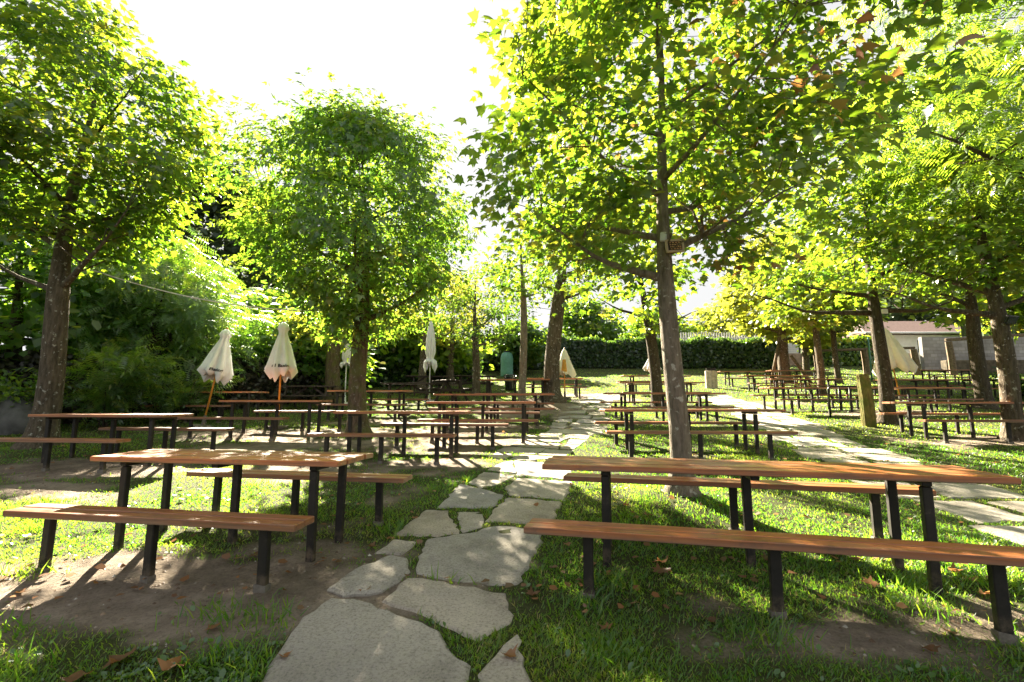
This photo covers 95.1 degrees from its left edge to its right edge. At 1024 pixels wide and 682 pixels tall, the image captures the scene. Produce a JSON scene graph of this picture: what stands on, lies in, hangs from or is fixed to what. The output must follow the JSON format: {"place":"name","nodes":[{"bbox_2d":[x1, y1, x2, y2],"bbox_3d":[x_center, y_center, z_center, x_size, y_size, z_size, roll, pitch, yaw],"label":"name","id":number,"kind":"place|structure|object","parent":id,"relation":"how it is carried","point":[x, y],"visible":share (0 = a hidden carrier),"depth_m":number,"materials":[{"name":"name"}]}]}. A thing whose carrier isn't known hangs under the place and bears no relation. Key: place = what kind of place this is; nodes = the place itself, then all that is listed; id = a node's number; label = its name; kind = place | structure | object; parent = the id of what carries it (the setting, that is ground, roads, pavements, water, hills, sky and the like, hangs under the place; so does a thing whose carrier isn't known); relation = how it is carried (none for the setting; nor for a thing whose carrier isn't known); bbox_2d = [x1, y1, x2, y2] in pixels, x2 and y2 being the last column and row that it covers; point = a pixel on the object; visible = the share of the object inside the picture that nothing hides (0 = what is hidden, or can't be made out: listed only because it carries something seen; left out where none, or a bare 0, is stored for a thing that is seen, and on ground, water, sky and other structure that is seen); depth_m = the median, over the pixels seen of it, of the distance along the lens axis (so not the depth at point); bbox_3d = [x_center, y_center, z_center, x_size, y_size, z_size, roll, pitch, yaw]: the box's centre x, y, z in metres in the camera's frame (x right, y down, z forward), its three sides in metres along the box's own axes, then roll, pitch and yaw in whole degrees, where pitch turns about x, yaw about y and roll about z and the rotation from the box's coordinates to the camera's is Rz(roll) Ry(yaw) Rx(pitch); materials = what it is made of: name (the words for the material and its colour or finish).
{"place":"outdoors","nodes":[
{"label":"outdoors","id":0,"kind":"place"},
{"bbox_2d":[262,394,626,681],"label":"path","id":1,"kind":"structure","parent":0,"point":[340,640],"depth_m":3.11,"materials":[{"name":"grey stone"}]},
{"bbox_2d":[0,364,1023,681],"bbox_3d":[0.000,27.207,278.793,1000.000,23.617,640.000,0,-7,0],"label":"ground","id":2,"kind":"structure","parent":0,"point":[130,608],"depth_m":3.66,"materials":[{"name":"green plant"}]},
{"bbox_2d":[0,395,32,434],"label":"boulder","id":3,"kind":"object","parent":2,"relation":"on","point":[14,419],"visible":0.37,"depth_m":10.11,"materials":[{"name":"grey stone"}]},
{"bbox_2d":[0,367,83,406],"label":"shrub","id":4,"kind":"object","parent":2,"relation":"on","point":[6,385],"visible":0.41,"depth_m":10.32,"materials":[{"name":"green plant"}]},
{"bbox_2d":[0,349,120,424],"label":"hedge","id":5,"kind":"object","parent":2,"relation":"on","point":[8,364],"visible":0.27,"depth_m":11.73,"materials":[{"name":"green plant"}]},
{"bbox_2d":[0,437,130,472],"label":"bench","id":6,"kind":"object","parent":2,"relation":"on","point":[48,451],"visible":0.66,"depth_m":6.68,"materials":[{"name":"wood"}]},
{"bbox_2d":[0,173,184,362],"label":"hedgerow tree","id":7,"kind":"object","parent":2,"relation":"on","point":[12,333],"visible":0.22,"depth_m":12.03,"materials":[{"name":"green plant"}]},
{"bbox_2d":[9,334,185,429],"bbox_3d":[-9.606,0.922,11.229,3.158,2.534,2.468,-2,-8,17],"label":"shrub","id":8,"kind":"object","parent":2,"relation":"on","point":[117,395],"visible":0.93,"depth_m":10.96,"materials":[{"name":"green plant"}]},
{"bbox_2d":[28,413,192,465],"bbox_3d":[-6.356,1.670,7.399,2.249,1.027,0.620,-1,-7,5],"label":"beer table","id":9,"kind":"object","parent":2,"relation":"on","point":[114,417],"visible":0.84,"depth_m":7.31,"materials":[{"name":"brown wood"}]},
{"bbox_2d":[0,0,246,449],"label":"maple tree","id":10,"kind":"object","parent":2,"relation":"on","point":[156,173],"visible":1,"depth_m":8.40,"materials":[{"name":"green plant"}]},
{"bbox_2d":[90,269,353,310],"bbox_3d":[-5.768,-0.990,9.648,4.808,0.597,0.024,2,-8,-18],"label":"light cable","id":11,"kind":"object","parent":10,"relation":"hanging from","point":[195,297],"visible":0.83,"depth_m":9.43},
{"bbox_2d":[2,240,254,353],"bbox_3d":[-14.034,-0.760,17.374,8.571,6.509,7.918,0,-7,0],"label":"hedgerow tree","id":12,"kind":"object","parent":2,"relation":"on","point":[9,283],"visible":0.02,"depth_m":17.33,"materials":[{"name":"green plant"}]},
{"bbox_2d":[0,226,271,384],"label":"tree of heaven","id":13,"kind":"object","parent":2,"relation":"on","point":[152,279],"visible":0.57,"depth_m":13.28,"materials":[{"name":"green plant"}]},
{"bbox_2d":[25,262,285,381],"bbox_3d":[-11.070,-0.188,14.199,6.903,5.164,6.740,0,-7,0],"label":"tree of heaven","id":14,"kind":"object","parent":2,"relation":"on","point":[254,323],"visible":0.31,"depth_m":13.60,"materials":[{"name":"green plant"}]},
{"bbox_2d":[2,503,313,592],"bbox_3d":[-2.555,1.595,3.303,2.377,0.737,0.245,-1,-7,10],"label":"bench","id":15,"kind":"object","parent":2,"relation":"on","point":[265,525],"visible":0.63,"depth_m":3.28,"materials":[{"name":"brown wood"}]},
{"bbox_2d":[98,427,234,452],"bbox_3d":[-5.940,1.855,8.007,2.377,0.737,0.245,-1,-7,6],"label":"bench","id":16,"kind":"object","parent":2,"relation":"on","point":[165,430],"visible":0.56,"depth_m":7.98,"materials":[{"name":"wood"}]},
{"bbox_2d":[103,356,242,424],"bbox_3d":[-8.842,1.302,12.229,2.257,1.900,3.027,-6,-9,38],"label":"shrub","id":17,"kind":"object","parent":2,"relation":"on","point":[174,398],"visible":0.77,"depth_m":12.21,"materials":[{"name":"green plant"}]},
{"bbox_2d":[193,327,233,427],"bbox_3d":[-7.204,0.949,11.378,0.798,2.620,0.798,10,-7,1],"label":"parasol","id":18,"kind":"object","parent":2,"relation":"on","point":[216,364],"visible":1,"depth_m":11.30,"materials":[{"name":"fabric"}]},
{"bbox_2d":[150,154,299,310],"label":"tree","id":19,"kind":"object","parent":2,"relation":"on","point":[214,232],"visible":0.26,"depth_m":58.09,"materials":[{"name":"green plant"}]},
{"bbox_2d":[183,391,268,420],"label":"beer table","id":20,"kind":"object","parent":2,"relation":"on","point":[250,393],"visible":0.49,"depth_m":12.57,"materials":[{"name":"brown wood"}]},
{"bbox_2d":[90,449,372,561],"bbox_3d":[-2.396,1.494,4.005,2.249,1.027,0.620,-1,-7,9],"label":"beer table","id":21,"kind":"object","parent":2,"relation":"on","point":[315,462],"visible":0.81,"depth_m":3.94,"materials":[{"name":"brown wood"}]},
{"bbox_2d":[178,417,288,440],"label":"bench","id":22,"kind":"object","parent":2,"relation":"on","point":[231,422],"visible":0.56,"depth_m":9.51,"materials":[{"name":"wood"}]},
{"bbox_2d":[120,344,347,418],"bbox_3d":[-8.914,1.308,15.836,1.882,3.009,7.226,-5,-9,34],"label":"hedge","id":23,"kind":"object","parent":2,"relation":"on","point":[261,381],"visible":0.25,"depth_m":15.46,"materials":[{"name":"green plant"}]},
{"bbox_2d":[227,275,322,340],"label":"hedgerow tree","id":24,"kind":"object","parent":2,"relation":"on","point":[256,301],"visible":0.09,"depth_m":21.90,"materials":[{"name":"green plant"}]},
{"bbox_2d":[219,400,332,436],"bbox_3d":[-5.156,1.805,10.204,2.249,1.027,0.620,-1,-7,5],"label":"beer table","id":25,"kind":"object","parent":2,"relation":"on","point":[278,402],"visible":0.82,"depth_m":10.10,"materials":[{"name":"brown wood"}]},
{"bbox_2d":[264,320,297,428],"bbox_3d":[-5.570,0.849,11.274,0.751,2.750,0.730,3,-8,-23],"label":"parasol","id":26,"kind":"object","parent":2,"relation":"on","point":[281,362],"visible":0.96,"depth_m":11.19,"materials":[{"name":"fabric"}]},
{"bbox_2d":[186,468,411,525],"bbox_3d":[-2.158,1.689,4.656,2.377,0.737,0.245,-1,-7,10],"label":"bench","id":27,"kind":"object","parent":2,"relation":"on","point":[297,477],"visible":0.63,"depth_m":4.63,"materials":[{"name":"wood"}]},
{"bbox_2d":[253,410,347,431],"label":"bench","id":28,"kind":"object","parent":2,"relation":"on","point":[302,412],"visible":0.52,"depth_m":10.82,"materials":[{"name":"wood"}]},
{"bbox_2d":[270,386,344,409],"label":"picnic table","id":29,"kind":"object","parent":2,"relation":"on","point":[295,396],"visible":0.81,"depth_m":14.59,"materials":[{"name":"brown wood"}]},
{"bbox_2d":[231,307,385,394],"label":"hedgerow tree","id":30,"kind":"object","parent":2,"relation":"on","point":[307,346],"visible":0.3,"depth_m":17.02,"materials":[{"name":"green plant"}]},
{"bbox_2d":[259,274,392,403],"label":"ivied tree","id":31,"kind":"object","parent":2,"relation":"on","point":[332,371],"visible":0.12,"depth_m":16.51,"materials":[{"name":"green plant"}]},
{"bbox_2d":[181,67,488,438],"bbox_3d":[-3.569,-1.702,10.453,5.987,8.057,6.919,0,-7,0],"label":"box elder tree","id":32,"kind":"object","parent":2,"relation":"on","point":[358,137],"visible":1,"depth_m":9.54,"materials":[{"name":"green plant"}]},
{"bbox_2d":[327,390,412,418],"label":"beer table","id":33,"kind":"object","parent":2,"relation":"on","point":[342,392],"visible":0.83,"depth_m":12.87,"materials":[{"name":"brown wood"}]},
{"bbox_2d":[307,432,456,464],"bbox_3d":[-2.053,1.823,7.334,2.377,0.737,0.245,-1,-7,6],"label":"bench","id":34,"kind":"object","parent":2,"relation":"on","point":[381,436],"visible":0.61,"depth_m":7.30,"materials":[{"name":"wood"}]},
{"bbox_2d":[333,410,471,458],"bbox_3d":[-1.856,1.714,7.998,2.249,1.027,0.620,-1,-7,5],"label":"beer table","id":35,"kind":"object","parent":2,"relation":"on","point":[359,413],"visible":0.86,"depth_m":7.84,"materials":[{"name":"brown wood"}]},
{"bbox_2d":[379,383,434,407],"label":"picnic table","id":36,"kind":"object","parent":2,"relation":"on","point":[405,384],"visible":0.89,"depth_m":15.83,"materials":[{"name":"brown wood"}]},
{"bbox_2d":[348,345,483,387],"bbox_3d":[-5.778,1.341,25.009,9.251,3.368,2.399,5,-9,-36],"label":"hedge","id":37,"kind":"object","parent":2,"relation":"on","point":[386,377],"visible":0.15,"depth_m":23.86,"materials":[{"name":"green plant"}]},
{"bbox_2d":[370,261,486,390],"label":"yellow maple","id":38,"kind":"object","parent":2,"relation":"on","point":[423,358],"visible":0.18,"depth_m":22.15,"materials":[{"name":"green plant"}]},
{"bbox_2d":[423,321,436,401],"bbox_3d":[-3.089,0.786,17.647,0.520,3.250,0.507,3,-8,-24],"label":"parasol","id":39,"kind":"object","parent":2,"relation":"on","point":[430,352],"visible":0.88,"depth_m":17.59,"materials":[{"name":"white fabric"}]},
{"bbox_2d":[367,311,499,379],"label":"hedgerow tree","id":40,"kind":"object","parent":2,"relation":"on","point":[464,361],"visible":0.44,"depth_m":23.90,"materials":[{"name":"green plant"}]},
{"bbox_2d":[381,423,508,449],"bbox_3d":[-1.241,1.882,8.591,2.377,0.737,0.245,-1,-7,6],"label":"bench","id":41,"kind":"object","parent":2,"relation":"on","point":[445,425],"visible":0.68,"depth_m":8.56,"materials":[{"name":"wood"}]},
{"bbox_2d":[395,266,497,385],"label":"yellow maple","id":42,"kind":"object","parent":2,"relation":"on","point":[450,368],"visible":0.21,"depth_m":24.39,"materials":[{"name":"green plant"}]},
{"bbox_2d":[421,379,474,400],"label":"picnic table","id":43,"kind":"object","parent":2,"relation":"on","point":[449,389],"visible":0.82,"depth_m":17.34,"materials":[{"name":"brown wood"}]},
{"bbox_2d":[417,419,537,442],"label":"beer bench","id":44,"kind":"object","parent":2,"relation":"on","point":[522,421],"visible":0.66,"depth_m":9.06,"materials":[{"name":"wood"}]},
{"bbox_2d":[410,254,549,393],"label":"young maple","id":45,"kind":"object","parent":2,"relation":"on","point":[490,313],"visible":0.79,"depth_m":19.51,"materials":[{"name":"green plant"}]},
{"bbox_2d":[426,401,535,438],"bbox_3d":[-0.626,1.782,9.804,2.249,1.027,0.620,-1,-7,5],"label":"beer table","id":46,"kind":"object","parent":2,"relation":"on","point":[480,403],"visible":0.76,"depth_m":9.62,"materials":[{"name":"brown wood"}]},
{"bbox_2d":[428,408,553,427],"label":"beer bench","id":47,"kind":"object","parent":2,"relation":"on","point":[537,416],"visible":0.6,"depth_m":11.27,"materials":[{"name":"brown wood"}]},
{"bbox_2d":[446,412,539,432],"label":"bench","id":48,"kind":"object","parent":2,"relation":"on","point":[487,417],"visible":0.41,"depth_m":10.35,"materials":[{"name":"wood"}]},
{"bbox_2d":[433,394,554,424],"bbox_3d":[-0.452,1.876,12.060,3.100,1.026,0.620,-1,-7,5],"label":"beer table","id":49,"kind":"object","parent":2,"relation":"on","point":[494,396],"visible":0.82,"depth_m":11.97,"materials":[{"name":"brown wood"}]},
{"bbox_2d":[501,351,512,376],"bbox_3d":[-0.323,1.443,29.669,0.800,1.640,0.800,0,-7,0],"label":"water tank","id":50,"kind":"object","parent":2,"relation":"on","point":[506,362],"visible":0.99,"depth_m":29.34,"materials":[{"name":"teal plastic"}]},
{"bbox_2d":[452,220,566,411],"bbox_3d":[0.103,-0.647,14.372,3.185,6.044,2.762,6,-9,-38],"label":"slim tree","id":51,"kind":"object","parent":2,"relation":"on","point":[521,290],"visible":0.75,"depth_m":14.04,"materials":[{"name":"green plant"}]},
{"bbox_2d":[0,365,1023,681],"bbox_3d":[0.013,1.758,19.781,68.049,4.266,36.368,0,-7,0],"label":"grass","id":52,"kind":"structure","parent":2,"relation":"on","point":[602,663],"depth_m":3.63,"materials":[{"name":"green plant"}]},
{"bbox_2d":[0,472,1023,681],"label":"grass tufts","id":53,"kind":"object","parent":2,"relation":"on","point":[241,645],"visible":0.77,"depth_m":2.74,"materials":[{"name":"green plant"}]},
{"bbox_2d":[0,377,1023,612],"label":"leaf litter","id":54,"kind":"object","parent":2,"relation":"on","point":[226,556],"visible":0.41,"depth_m":3.42,"materials":[{"name":"brown plant"}]},
{"bbox_2d":[0,415,1023,668],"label":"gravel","id":55,"kind":"structure","parent":2,"relation":"on","point":[416,615],"depth_m":2.88,"materials":[{"name":"grey gravel"}]},
{"bbox_2d":[479,379,549,407],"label":"beer table","id":56,"kind":"object","parent":2,"relation":"on","point":[513,380],"visible":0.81,"depth_m":14.78,"materials":[{"name":"brown wood"}]},
{"bbox_2d":[467,331,570,371],"bbox_3d":[0.561,0.941,34.986,8.166,3.770,2.530,3,-8,-22],"label":"hedge","id":57,"kind":"object","parent":2,"relation":"on","point":[497,365],"visible":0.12,"depth_m":33.98,"materials":[{"name":"green plant"}]},
{"bbox_2d":[481,317,564,373],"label":"orchard tree","id":58,"kind":"object","parent":2,"relation":"on","point":[534,348],"visible":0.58,"depth_m":30.65,"materials":[{"name":"green plant"}]},
{"bbox_2d":[560,348,575,399],"bbox_3d":[2.062,1.331,18.273,0.850,2.150,0.878,-3,-8,22],"label":"parasol","id":59,"kind":"object","parent":2,"relation":"on","point":[566,367],"visible":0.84,"depth_m":18.12,"materials":[{"name":"beige fabric"}]},
{"bbox_2d":[507,170,632,402],"bbox_3d":[2.268,-1.755,15.860,5.068,7.970,5.250,0,-7,0],"label":"linden tree","id":60,"kind":"object","parent":2,"relation":"on","point":[552,356],"visible":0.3,"depth_m":15.24,"materials":[{"name":"green plant"}]},
{"bbox_2d":[540,298,637,340],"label":"tree","id":61,"kind":"object","parent":2,"relation":"on","point":[578,325],"visible":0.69,"depth_m":43.90,"materials":[{"name":"green plant"}]},
{"bbox_2d":[558,205,705,406],"bbox_3d":[4.333,-1.206,15.929,5.660,7.404,4.221,7,-10,-42],"label":"twin trunk maple","id":62,"kind":"object","parent":2,"relation":"on","point":[651,330],"visible":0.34,"depth_m":15.70,"materials":[{"name":"green plant"}]},
{"bbox_2d":[600,401,712,417],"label":"bench","id":63,"kind":"object","parent":2,"relation":"on","point":[656,405],"visible":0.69,"depth_m":12.95,"materials":[{"name":"wood"}]},
{"bbox_2d":[618,305,710,339],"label":"tree","id":64,"kind":"object","parent":2,"relation":"on","point":[634,333],"visible":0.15,"depth_m":46.67,"materials":[{"name":"green plant"}]},
{"bbox_2d":[603,393,725,420],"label":"beer table","id":65,"kind":"object","parent":2,"relation":"on","point":[662,395],"visible":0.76,"depth_m":12.36,"materials":[{"name":"brown wood"}]},
{"bbox_2d":[566,334,777,368],"bbox_3d":[12.359,0.983,36.424,17.146,3.076,2.571,0,-7,0],"label":"hedge","id":66,"kind":"object","parent":2,"relation":"on","point":[697,352],"visible":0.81,"depth_m":35.70,"materials":[{"name":"green plant"}]},
{"bbox_2d":[610,407,733,424],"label":"beer bench","id":67,"kind":"object","parent":2,"relation":"on","point":[716,416],"visible":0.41,"depth_m":11.65,"materials":[{"name":"wood"}]},
{"bbox_2d":[594,421,759,446],"bbox_3d":[3.109,1.899,8.872,3.065,0.735,0.245,0,-7,3],"label":"beer bench","id":68,"kind":"object","parent":2,"relation":"on","point":[735,426],"visible":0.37,"depth_m":8.83,"materials":[{"name":"wood"}]},
{"bbox_2d":[600,409,785,453],"bbox_3d":[3.138,1.719,8.269,3.100,1.026,0.620,0,-7,1],"label":"beer table","id":69,"kind":"object","parent":2,"relation":"on","point":[744,423],"visible":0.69,"depth_m":8.05,"materials":[{"name":"brown wood"}]},
{"bbox_2d":[605,430,797,459],"bbox_3d":[3.077,1.840,7.630,3.065,0.735,0.245,0,-7,2],"label":"bench","id":70,"kind":"object","parent":2,"relation":"on","point":[769,434],"visible":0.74,"depth_m":7.58,"materials":[{"name":"wood"}]},
{"bbox_2d":[705,368,717,388],"bbox_3d":[9.819,1.858,23.093,0.555,1.030,0.555,0,-7,0],"label":"litter bin","id":71,"kind":"object","parent":2,"relation":"on","point":[711,381],"visible":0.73,"depth_m":22.88,"materials":[{"name":"beige stone"}]},
{"bbox_2d":[681,292,750,340],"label":"tree","id":72,"kind":"object","parent":2,"relation":"on","point":[700,314],"visible":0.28,"depth_m":47.37,"materials":[{"name":"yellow plant"}]},
{"bbox_2d":[424,0,1023,496],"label":"maple tree","id":73,"kind":"object","parent":2,"relation":"on","point":[686,134],"visible":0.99,"depth_m":5.21,"materials":[{"name":"green plant"}]},
{"bbox_2d":[563,473,936,538],"bbox_3d":[2.011,1.639,4.233,3.066,0.735,0.245,-2,-7,14],"label":"beer bench","id":74,"kind":"object","parent":2,"relation":"on","point":[874,491],"visible":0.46,"depth_m":4.18,"materials":[{"name":"wood"}]},
{"bbox_2d":[524,518,1023,645],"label":"bench","id":75,"kind":"object","parent":2,"relation":"on","point":[996,560],"visible":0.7,"depth_m":2.79,"materials":[{"name":"wood"}]},
{"bbox_2d":[737,375,811,391],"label":"beer table","id":76,"kind":"object","parent":2,"relation":"on","point":[771,376],"visible":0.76,"depth_m":21.06,"materials":[{"name":"brown wood"}]},
{"bbox_2d":[542,455,1021,597],"bbox_3d":[1.798,1.460,3.545,3.100,1.026,0.620,-2,-7,12],"label":"beer table","id":77,"kind":"object","parent":2,"relation":"on","point":[923,477],"visible":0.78,"depth_m":3.46,"materials":[{"name":"brown wood"}]},
{"bbox_2d":[701,224,888,382],"bbox_3d":[15.055,-1.997,25.958,7.863,9.150,10.908,4,-8,-28],"label":"plane tree","id":78,"kind":"object","parent":2,"relation":"on","point":[731,307],"visible":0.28,"depth_m":26.30,"materials":[{"name":"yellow plant"}]},
{"bbox_2d":[748,309,864,374],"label":"orchard tree","id":79,"kind":"object","parent":2,"relation":"on","point":[806,344],"visible":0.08,"depth_m":30.88,"materials":[{"name":"green plant"}]},
{"bbox_2d":[758,387,856,412],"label":"beer table","id":80,"kind":"object","parent":2,"relation":"on","point":[811,389],"visible":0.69,"depth_m":14.37,"materials":[{"name":"brown wood"}]},
{"bbox_2d":[733,240,888,394],"bbox_3d":[12.868,-1.038,20.159,5.737,7.279,5.296,0,-7,0],"label":"slender maple","id":81,"kind":"object","parent":2,"relation":"on","point":[800,318],"visible":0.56,"depth_m":19.72,"materials":[{"name":"green plant"}]},
{"bbox_2d":[796,333,874,365],"bbox_3d":[26.769,0.881,38.380,6.337,3.326,1.847,-2,-7,12],"label":"ivy hedge","id":82,"kind":"object","parent":2,"relation":"on","point":[850,358],"visible":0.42,"depth_m":37.83,"materials":[{"name":"green plant"}]},
{"bbox_2d":[776,255,901,383],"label":"slender maple","id":83,"kind":"object","parent":2,"relation":"on","point":[831,333],"visible":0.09,"depth_m":25.41,"materials":[{"name":"green plant"}]},
{"bbox_2d":[856,374,876,426],"bbox_3d":[8.695,1.542,11.480,0.334,1.479,0.302,-5,-9,35],"label":"mossy post","id":84,"kind":"object","parent":2,"relation":"on","point":[866,404],"visible":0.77,"depth_m":11.40,"materials":[{"name":"wood"}]},
{"bbox_2d":[718,60,1023,425],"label":"maple tree","id":85,"kind":"object","parent":2,"relation":"on","point":[868,292],"visible":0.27,"depth_m":12.14,"materials":[{"name":"green plant"}]},
{"bbox_2d":[872,327,917,401],"bbox_3d":[13.818,0.929,17.006,1.239,2.929,1.284,3,-8,-21],"label":"parasol","id":86,"kind":"object","parent":2,"relation":"on","point":[900,358],"visible":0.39,"depth_m":16.71,"materials":[{"name":"beige fabric"}]},
{"bbox_2d":[776,19,1023,441],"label":"maple tree","id":87,"kind":"object","parent":2,"relation":"on","point":[989,258],"visible":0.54,"depth_m":9.83,"materials":[{"name":"green plant"}]},
{"bbox_2d":[842,321,960,363],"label":"house","id":88,"kind":"structure","parent":2,"relation":"on","point":[906,333],"depth_m":40.37,"materials":[{"name":"paint"}]},
{"bbox_2d":[796,0,1023,243],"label":"ash tree","id":89,"kind":"object","parent":2,"relation":"on","point":[974,99],"visible":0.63,"depth_m":8.27,"materials":[{"name":"green plant"}]},
{"bbox_2d":[872,379,960,398],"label":"beer table","id":90,"kind":"object","parent":2,"relation":"on","point":[936,380],"visible":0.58,"depth_m":18.45,"materials":[{"name":"brown wood"}]},
{"bbox_2d":[813,333,1023,374],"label":"timber fence","id":91,"kind":"object","parent":2,"relation":"on","point":[951,359],"visible":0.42,"depth_m":31.11,"materials":[{"name":"brown wood"}]},
{"bbox_2d":[872,387,965,411],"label":"beer table","id":92,"kind":"object","parent":2,"relation":"on","point":[908,389],"visible":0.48,"depth_m":14.30,"materials":[{"name":"brown wood"}]},
{"bbox_2d":[878,276,963,324],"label":"tree","id":93,"kind":"object","parent":2,"relation":"on","point":[898,317],"visible":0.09,"depth_m":47.65,"materials":[{"name":"green plant"}]},
{"bbox_2d":[838,170,1023,409],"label":"maple tree","id":94,"kind":"object","parent":2,"relation":"on","point":[982,388],"visible":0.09,"depth_m":15.61,"materials":[{"name":"green plant"}]},
{"bbox_2d":[878,413,1000,433],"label":"bench","id":95,"kind":"object","parent":2,"relation":"on","point":[957,424],"visible":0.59,"depth_m":10.38,"materials":[{"name":"wood"}]},
{"bbox_2d":[882,402,1023,439],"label":"beer table","id":96,"kind":"object","parent":2,"relation":"on","point":[969,405],"visible":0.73,"depth_m":9.69,"materials":[{"name":"brown wood"}]},
{"bbox_2d":[917,419,1023,443],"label":"bench","id":97,"kind":"object","parent":2,"relation":"on","point":[1007,425],"visible":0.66,"depth_m":9.11,"materials":[{"name":"wood"}]},
{"bbox_2d":[918,337,1023,369],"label":"block wall","id":98,"kind":"structure","parent":2,"relation":"on","point":[932,351],"depth_m":34.31,"materials":[{"name":"grey concrete"}]},
{"bbox_2d":[923,212,1023,343],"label":"hedgerow tree","id":99,"kind":"object","parent":2,"relation":"on","point":[1018,326],"visible":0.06,"depth_m":21.43,"materials":[{"name":"green plant"}]},
{"bbox_2d":[940,360,1023,372],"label":"bank wall","id":100,"kind":"structure","parent":2,"relation":"on","point":[965,364],"depth_m":32.22,"materials":[{"name":"stone"}]},
{"bbox_2d":[0,0,1023,350],"label":"sky","id":101,"kind":"structure","parent":0,"point":[420,54],"materials":[{"name":"white"}]},
{"bbox_2d":[692,395,1023,544],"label":"side path","id":102,"kind":"structure","parent":0,"point":[971,510],"depth_m":7.39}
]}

